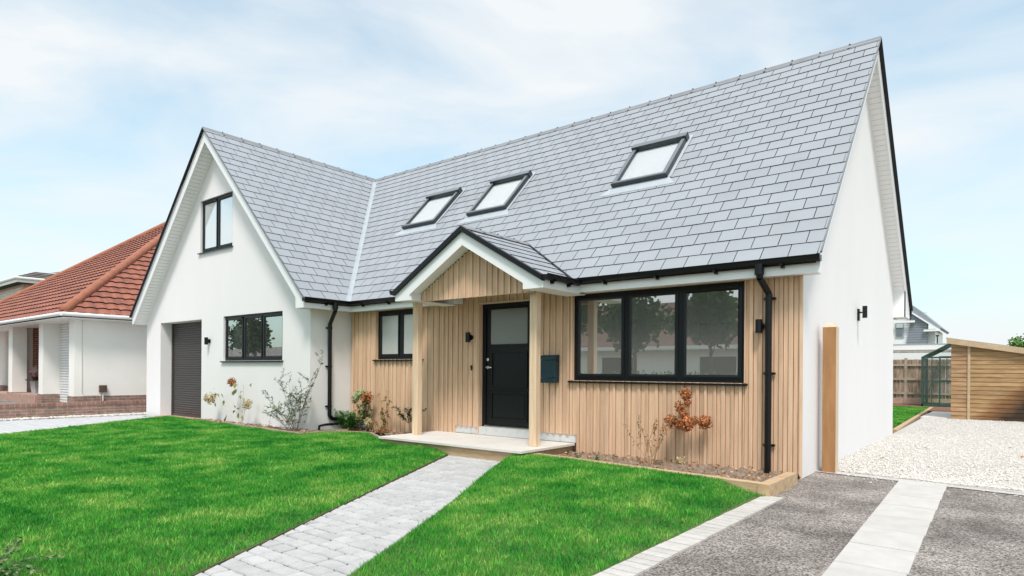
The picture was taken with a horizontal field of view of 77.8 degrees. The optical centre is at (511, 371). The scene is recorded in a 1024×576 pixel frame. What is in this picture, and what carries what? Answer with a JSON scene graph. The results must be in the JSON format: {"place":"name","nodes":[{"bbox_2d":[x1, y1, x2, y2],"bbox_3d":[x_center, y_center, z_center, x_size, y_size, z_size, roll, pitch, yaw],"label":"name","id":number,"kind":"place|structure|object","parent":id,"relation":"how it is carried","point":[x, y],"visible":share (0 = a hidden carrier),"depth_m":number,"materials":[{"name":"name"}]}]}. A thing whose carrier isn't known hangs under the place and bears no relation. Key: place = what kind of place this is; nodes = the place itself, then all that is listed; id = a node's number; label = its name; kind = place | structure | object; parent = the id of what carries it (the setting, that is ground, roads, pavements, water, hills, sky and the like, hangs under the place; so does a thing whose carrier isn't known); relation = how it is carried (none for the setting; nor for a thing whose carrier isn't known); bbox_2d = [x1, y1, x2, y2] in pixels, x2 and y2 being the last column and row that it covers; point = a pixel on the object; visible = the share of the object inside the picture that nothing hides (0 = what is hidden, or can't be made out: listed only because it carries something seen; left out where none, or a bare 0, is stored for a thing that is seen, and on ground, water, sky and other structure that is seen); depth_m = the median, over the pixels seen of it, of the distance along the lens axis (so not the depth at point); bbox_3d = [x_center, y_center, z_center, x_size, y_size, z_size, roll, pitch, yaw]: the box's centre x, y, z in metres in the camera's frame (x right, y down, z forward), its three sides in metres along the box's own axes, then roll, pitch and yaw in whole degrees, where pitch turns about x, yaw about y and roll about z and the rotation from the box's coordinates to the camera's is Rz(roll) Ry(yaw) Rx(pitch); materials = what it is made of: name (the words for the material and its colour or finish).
{"place":"outdoors","nodes":[
{"label":"outdoors","id":0,"kind":"place"},
{"bbox_2d":[0,400,26,403],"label":"forecourt","id":1,"kind":"structure","parent":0,"point":[6,402],"depth_m":20.05,"materials":[{"name":"grey concrete"}]},
{"bbox_2d":[0,221,165,402],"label":"bungalow","id":2,"kind":"object","parent":1,"relation":"on","point":[74,333],"visible":0.21,"depth_m":19.29,"materials":[{"name":"brick"}]},
{"bbox_2d":[25,379,38,392],"bbox_3d":[-15.754,0.494,21.220,0.740,0.460,0.700,0,0,39],"label":"plant pot","id":3,"kind":"object","parent":2,"relation":"on","point":[34,383],"visible":0.36,"depth_m":20.95,"materials":[{"name":"white ceramic"}]},
{"bbox_2d":[28,365,38,378],"bbox_3d":[-15.707,0.052,21.183,0.702,0.581,0.669,0,0,11],"label":"potted plant","id":4,"kind":"object","parent":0,"point":[33,372],"visible":0.28,"depth_m":20.95,"materials":[{"name":"brown"}]},
{"bbox_2d":[0,414,145,433],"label":"drive","id":5,"kind":"structure","parent":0,"point":[13,426],"depth_m":14.88,"materials":[{"name":"white concrete"}]},
{"bbox_2d":[0,430,447,575],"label":"lawn","id":6,"kind":"structure","parent":0,"point":[264,540],"depth_m":4.85,"materials":[{"name":"plant"}]},
{"bbox_2d":[0,536,62,575],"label":"foreground shrub","id":7,"kind":"object","parent":6,"relation":"on","point":[9,571],"visible":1,"depth_m":3.75,"materials":[{"name":"green plant"}]},
{"bbox_2d":[194,418,382,439],"bbox_3d":[-4.825,1.205,12.873,6.952,0.170,0.955,0,0,32],"label":"timber edging","id":8,"kind":"object","parent":6,"relation":"on","point":[371,433],"visible":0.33,"depth_m":12.37,"materials":[{"name":"brown wood"}]},
{"bbox_2d":[209,419,319,432],"bbox_3d":[-5.669,1.159,13.583,4.800,0.070,0.440,0,0,39],"label":"planting bed","id":9,"kind":"object","parent":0,"point":[290,429],"visible":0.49,"depth_m":12.73,"materials":[{"name":"soil"}]},
{"bbox_2d":[203,377,252,423],"bbox_3d":[-6.201,0.645,13.831,1.912,1.060,0.297,0,0,39],"label":"hydrangea","id":10,"kind":"object","parent":9,"relation":"on","point":[232,382],"visible":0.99,"depth_m":13.68,"materials":[{"name":"beige plant"}]},
{"bbox_2d":[262,349,324,430],"bbox_3d":[-4.283,0.386,12.332,1.762,1.626,0.608,0,0,39],"label":"wispy shrub","id":11,"kind":"object","parent":9,"relation":"on","point":[289,396],"visible":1,"depth_m":12.30,"materials":[{"name":"grey plant"}]},
{"bbox_2d":[199,418,407,433],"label":"leaf litter","id":12,"kind":"object","parent":9,"relation":"on","point":[307,429],"visible":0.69,"depth_m":12.62,"materials":[{"name":"beige"}]},
{"bbox_2d":[203,456,446,575],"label":"path","id":13,"kind":"structure","parent":0,"point":[318,529],"depth_m":4.87,"materials":[{"name":"grey stone"}]},
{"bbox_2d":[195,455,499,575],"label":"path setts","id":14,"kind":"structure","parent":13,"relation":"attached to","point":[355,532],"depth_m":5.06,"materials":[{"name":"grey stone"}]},
{"bbox_2d":[321,427,359,430],"bbox_3d":[-3.544,1.180,12.718,0.400,0.068,0.980,0,0,39],"label":"planting bed","id":15,"kind":"object","parent":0,"point":[344,428],"visible":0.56,"depth_m":12.75,"materials":[{"name":"soil"}]},
{"bbox_2d":[334,409,364,430],"bbox_3d":[-3.294,0.965,12.853,0.786,0.498,0.590,0,0,39],"label":"evergreen shrub","id":16,"kind":"object","parent":15,"relation":"on","point":[347,422],"visible":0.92,"depth_m":12.81,"materials":[{"name":"green plant"}]},
{"bbox_2d":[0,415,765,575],"bbox_3d":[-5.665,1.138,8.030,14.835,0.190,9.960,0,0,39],"label":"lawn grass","id":17,"kind":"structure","parent":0,"point":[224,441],"depth_m":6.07,"materials":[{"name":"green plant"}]},
{"bbox_2d":[368,431,406,435],"bbox_3d":[-2.308,1.188,12.089,2.184,0.069,0.420,0,0,39],"label":"planting bed","id":18,"kind":"object","parent":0,"point":[386,434],"visible":0.33,"depth_m":12.03,"materials":[{"name":"soil"}]},
{"bbox_2d":[359,422,369,431],"bbox_3d":[-2.906,1.106,12.554,0.223,0.195,0.223,0,0,39],"label":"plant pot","id":19,"kind":"object","parent":18,"relation":"on","point":[362,427],"visible":0.45,"depth_m":12.47,"materials":[{"name":"grey"}]},
{"bbox_2d":[351,387,374,428],"bbox_3d":[-2.910,0.723,12.544,0.710,0.812,0.366,0,0,44],"label":"hydrangea","id":20,"kind":"object","parent":19,"relation":"in","point":[363,395],"visible":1,"depth_m":12.49,"materials":[{"name":"brown"}]},
{"bbox_2d":[371,393,391,435],"bbox_3d":[-2.505,0.791,12.144,0.583,0.910,0.271,0,0,39],"label":"withered hydrangea","id":21,"kind":"object","parent":18,"relation":"in","point":[382,428],"visible":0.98,"depth_m":12.13,"materials":[{"name":"beige plant"}]},
{"bbox_2d":[391,405,426,432],"bbox_3d":[-1.916,0.926,11.716,0.959,0.572,0.203,0,0,39],"label":"rose bush","id":22,"kind":"object","parent":18,"relation":"on","point":[408,414],"visible":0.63,"depth_m":11.74,"materials":[{"name":"green plant"}]},
{"bbox_2d":[0,0,1023,345],"label":"sky","id":23,"kind":"structure","parent":0,"point":[105,105],"materials":[{"name":"blue"}]},
{"bbox_2d":[556,450,799,481],"bbox_3d":[1.821,1.242,8.163,3.230,0.070,1.400,0,0,39],"label":"planting bed","id":24,"kind":"object","parent":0,"point":[714,470],"visible":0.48,"depth_m":8.14,"materials":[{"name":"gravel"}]},
{"bbox_2d":[624,387,711,463],"bbox_3d":[2.023,0.735,8.382,1.197,1.054,0.447,0,0,21],"label":"dried hydrangea","id":25,"kind":"object","parent":24,"relation":"on","point":[687,423],"visible":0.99,"depth_m":8.38,"materials":[{"name":"beige plant"}]},
{"bbox_2d":[673,456,687,464],"bbox_3d":[2.215,1.187,8.332,0.185,0.165,0.163,0,0,39],"label":"fallen flower head","id":26,"kind":"object","parent":24,"relation":"on","point":[680,460],"visible":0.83,"depth_m":8.30},
{"bbox_2d":[638,471,1023,575],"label":"driveway","id":27,"kind":"structure","parent":0,"point":[811,524],"depth_m":5.00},
{"bbox_2d":[534,453,773,495],"bbox_3d":[1.501,1.242,7.689,3.286,0.185,0.120,0,0,45],"label":"sleeper edging","id":28,"kind":"object","parent":27,"relation":"on","point":[750,485],"visible":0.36,"depth_m":6.80,"materials":[{"name":"beige wood"}]},
{"bbox_2d":[593,496,782,575],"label":"brick edging","id":29,"kind":"object","parent":27,"relation":"on","point":[645,560],"visible":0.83,"depth_m":4.74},
{"bbox_2d":[757,472,797,495],"bbox_3d":[2.918,1.256,6.940,0.120,0.178,1.058,0,0,39],"label":"sleeper edging","id":30,"kind":"object","parent":27,"relation":"on","point":[782,482],"visible":0.64,"depth_m":6.83,"materials":[{"name":"beige wood"}]},
{"bbox_2d":[822,479,946,575],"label":"paving strip","id":31,"kind":"object","parent":27,"relation":"attached to","point":[888,537],"visible":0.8,"depth_m":5.00,"materials":[{"name":"grey concrete"}]},
{"bbox_2d":[839,471,1023,492],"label":"kerb","id":32,"kind":"structure","parent":27,"relation":"on","point":[948,484],"depth_m":7.24,"materials":[{"name":"concrete"}]},
{"bbox_2d":[893,405,927,427],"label":"lawn grass","id":33,"kind":"structure","parent":0,"point":[902,414],"depth_m":19.97,"materials":[{"name":"green plant"}]},
{"bbox_2d":[893,403,931,407],"bbox_3d":[15.370,1.358,25.983,3.600,0.001,3.400,0,0,39],"label":"mulch bed","id":34,"kind":"object","parent":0,"point":[903,404],"depth_m":25.39,"materials":[{"name":"brown soil"}]},
{"bbox_2d":[893,358,906,403],"bbox_3d":[15.751,0.404,27.854,2.750,1.960,0.110,0,0,39],"label":"fence panel","id":35,"kind":"object","parent":34,"relation":"on","point":[899,374],"visible":0.27,"depth_m":27.15,"materials":[{"name":"wood"}]},
{"bbox_2d":[907,359,950,403],"bbox_3d":[17.939,0.420,26.106,2.850,1.960,0.110,0,0,39],"label":"fence panel","id":36,"kind":"object","parent":34,"relation":"on","point":[913,386],"visible":0.41,"depth_m":26.48,"materials":[{"name":"wood"}]},
{"bbox_2d":[921,344,950,406],"bbox_3d":[17.008,0.109,25.215,1.097,2.568,1.836,0,0,39],"label":"greenhouse","id":37,"kind":"object","parent":34,"relation":"on","point":[924,380],"visible":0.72,"depth_m":24.86,"materials":[{"name":"green metal"}]},
{"bbox_2d":[939,356,950,406],"bbox_3d":[16.688,0.381,24.339,0.500,1.940,0.070,0,0,39],"label":"door","id":38,"kind":"structure","parent":37,"relation":"in","point":[944,405],"depth_m":24.45,"materials":[{"name":"green metal"}]},
{"bbox_2d":[817,417,1023,498],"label":"gravel","id":39,"kind":"structure","parent":0,"point":[912,425],"depth_m":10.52,"materials":[{"name":"beige gravel"}]},
{"bbox_2d":[822,323,838,472],"bbox_3d":[4.132,0.388,8.229,0.160,2.030,0.160,0,0,39],"label":"gate post","id":40,"kind":"object","parent":39,"relation":"on","point":[830,380],"visible":0.82,"depth_m":8.17,"materials":[{"name":"brown wood"}]},
{"bbox_2d":[893,407,932,432],"bbox_3d":[11.980,1.353,18.711,0.100,0.110,12.205,0,0,37],"label":"timber edging","id":41,"kind":"object","parent":39,"relation":"on","point":[910,421],"visible":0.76,"depth_m":17.00,"materials":[{"name":"brown wood"}]},
{"bbox_2d":[946,338,1023,421],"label":"shed","id":42,"kind":"structure","parent":39,"relation":"on","point":[987,381],"depth_m":17.21,"materials":[{"name":"brown wood"}]},
{"bbox_2d":[920,411,950,418],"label":"paving","id":43,"kind":"structure","parent":0,"point":[936,414],"depth_m":18.91,"materials":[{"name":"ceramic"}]},
{"bbox_2d":[929,407,950,411],"bbox_3d":[15.225,1.336,22.260,0.980,0.001,3.400,0,0,39],"label":"mulch bed","id":44,"kind":"object","parent":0,"point":[943,409],"visible":0.6,"depth_m":22.22,"materials":[{"name":"brown soil"}]},
{"label":"ground","id":45,"kind":"structure","parent":0,"visible":0},
{"bbox_2d":[0,272,58,299],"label":"brick house","id":46,"kind":"structure","parent":45,"relation":"on","point":[10,286],"depth_m":37.24,"materials":[{"name":"white plastic"}]},
{"bbox_2d":[0,400,145,418],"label":"garden wall","id":47,"kind":"structure","parent":45,"relation":"on","point":[9,411],"depth_m":16.65,"materials":[{"name":"brick"}]},
{"bbox_2d":[129,36,912,478],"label":"house","id":48,"kind":"structure","parent":45,"relation":"on","point":[647,262],"depth_m":10.76,"materials":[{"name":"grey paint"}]},
{"bbox_2d":[171,321,201,417],"bbox_3d":[-8.155,-0.055,16.180,2.258,2.444,0.065,0,0,39],"label":"garage door","id":49,"kind":"structure","parent":48,"relation":"in","point":[186,337],"depth_m":16.37,"materials":[{"name":"grey metal"}]},
{"bbox_2d":[204,337,210,344],"bbox_3d":[-7.172,-0.716,14.937,0.099,0.170,0.146,0,0,39],"label":"wall lamp","id":50,"kind":"object","parent":48,"relation":"attached to","point":[206,340],"visible":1,"depth_m":14.88,"materials":[{"name":"black plastic"}]},
{"bbox_2d":[197,192,232,254],"bbox_3d":[-6.900,-3.454,14.848,1.626,1.279,0.170,0,0,39],"label":"window","id":51,"kind":"structure","parent":48,"relation":"in","point":[218,211],"depth_m":14.87,"materials":[{"name":"black"}]},
{"bbox_2d":[220,311,283,361],"bbox_3d":[-5.663,-0.729,13.845,2.550,1.053,0.170,0,0,39],"label":"window","id":52,"kind":"structure","parent":48,"relation":"in","point":[250,337],"depth_m":13.85,"materials":[{"name":"black glass"}]},
{"bbox_2d":[372,309,423,360],"bbox_3d":[-2.174,-0.699,12.277,1.420,0.994,0.175,0,0,39],"label":"window","id":53,"kind":"structure","parent":48,"relation":"in","point":[395,331],"depth_m":12.38,"materials":[{"name":"black"}]},
{"bbox_2d":[394,187,464,235],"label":"roof window","id":54,"kind":"structure","parent":48,"relation":"in","point":[435,205],"depth_m":14.17,"materials":[{"name":"grey"}]},
{"bbox_2d":[465,332,473,341],"bbox_3d":[-0.746,-0.591,11.013,0.099,0.170,0.146,0,0,39],"label":"wall lamp","id":55,"kind":"object","parent":48,"relation":"attached to","point":[468,337],"visible":1,"depth_m":10.96,"materials":[{"name":"black plastic"}]},
{"bbox_2d":[457,170,535,223],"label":"roof window","id":56,"kind":"structure","parent":48,"relation":"in","point":[501,193],"depth_m":12.94,"materials":[{"name":"grey"}]},
{"bbox_2d":[482,301,529,429],"bbox_3d":[-0.056,-0.102,10.664,1.140,2.108,0.158,0,0,39],"label":"front door","id":57,"kind":"structure","parent":48,"relation":"in","point":[506,326],"depth_m":10.69,"materials":[{"name":"black wood"}]},
{"bbox_2d":[540,355,558,382],"bbox_3d":[0.585,-0.042,9.925,0.285,0.440,0.124,0,0,39],"label":"letterbox","id":58,"kind":"object","parent":48,"relation":"attached to","point":[549,368],"visible":0.94,"depth_m":9.87,"materials":[{"name":"teal paint"}]},
{"bbox_2d":[600,132,693,196],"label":"roof window","id":59,"kind":"structure","parent":48,"relation":"in","point":[652,163],"depth_m":10.83,"materials":[{"name":"grey"}]},
{"bbox_2d":[567,281,747,385],"bbox_3d":[1.971,-0.496,8.958,2.715,1.349,0.175,0,0,39],"label":"window","id":60,"kind":"structure","parent":48,"relation":"in","point":[694,333],"depth_m":8.88,"materials":[{"name":"black"}]},
{"bbox_2d":[755,319,764,332],"bbox_3d":[3.102,-0.564,7.940,0.099,0.170,0.146,0,0,39],"label":"wall lamp","id":61,"kind":"object","parent":48,"relation":"attached to","point":[759,326],"visible":0.97,"depth_m":7.88,"materials":[{"name":"black plastic"}]},
{"bbox_2d":[857,306,866,320],"bbox_3d":[5.647,-0.936,10.240,0.078,0.220,0.274,0,0,2],"label":"wall spotlight","id":62,"kind":"object","parent":48,"relation":"attached to","point":[864,312],"depth_m":10.14,"materials":[{"name":"black plastic"}]},
{"bbox_2d":[893,306,948,343],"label":"white house","id":63,"kind":"structure","parent":45,"relation":"on","point":[913,329],"depth_m":42.41,"materials":[{"name":"paint"}]},
{"bbox_2d":[895,323,903,337],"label":"window","id":64,"kind":"structure","parent":63,"relation":"in","point":[899,327],"depth_m":42.95,"materials":[{"name":"grey"}]},
{"bbox_2d":[893,343,950,399],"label":"flat roofed garage","id":65,"kind":"structure","parent":45,"relation":"on","point":[910,351],"depth_m":30.10,"materials":[{"name":"white plastic"}]},
{"bbox_2d":[1007,333,1023,347],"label":"bush","id":66,"kind":"object","parent":45,"relation":"on","point":[1017,341],"visible":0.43,"depth_m":23.64,"materials":[{"name":"green plant"}]},
{"label":"gravel margin","id":67,"kind":"structure","parent":0,"visible":0},
{"bbox_2d":[0,412,145,420],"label":"gravel stones","id":68,"kind":"object","parent":67,"relation":"on","point":[69,416],"visible":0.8,"depth_m":16.41,"materials":[{"name":"white gravel"}]}
]}

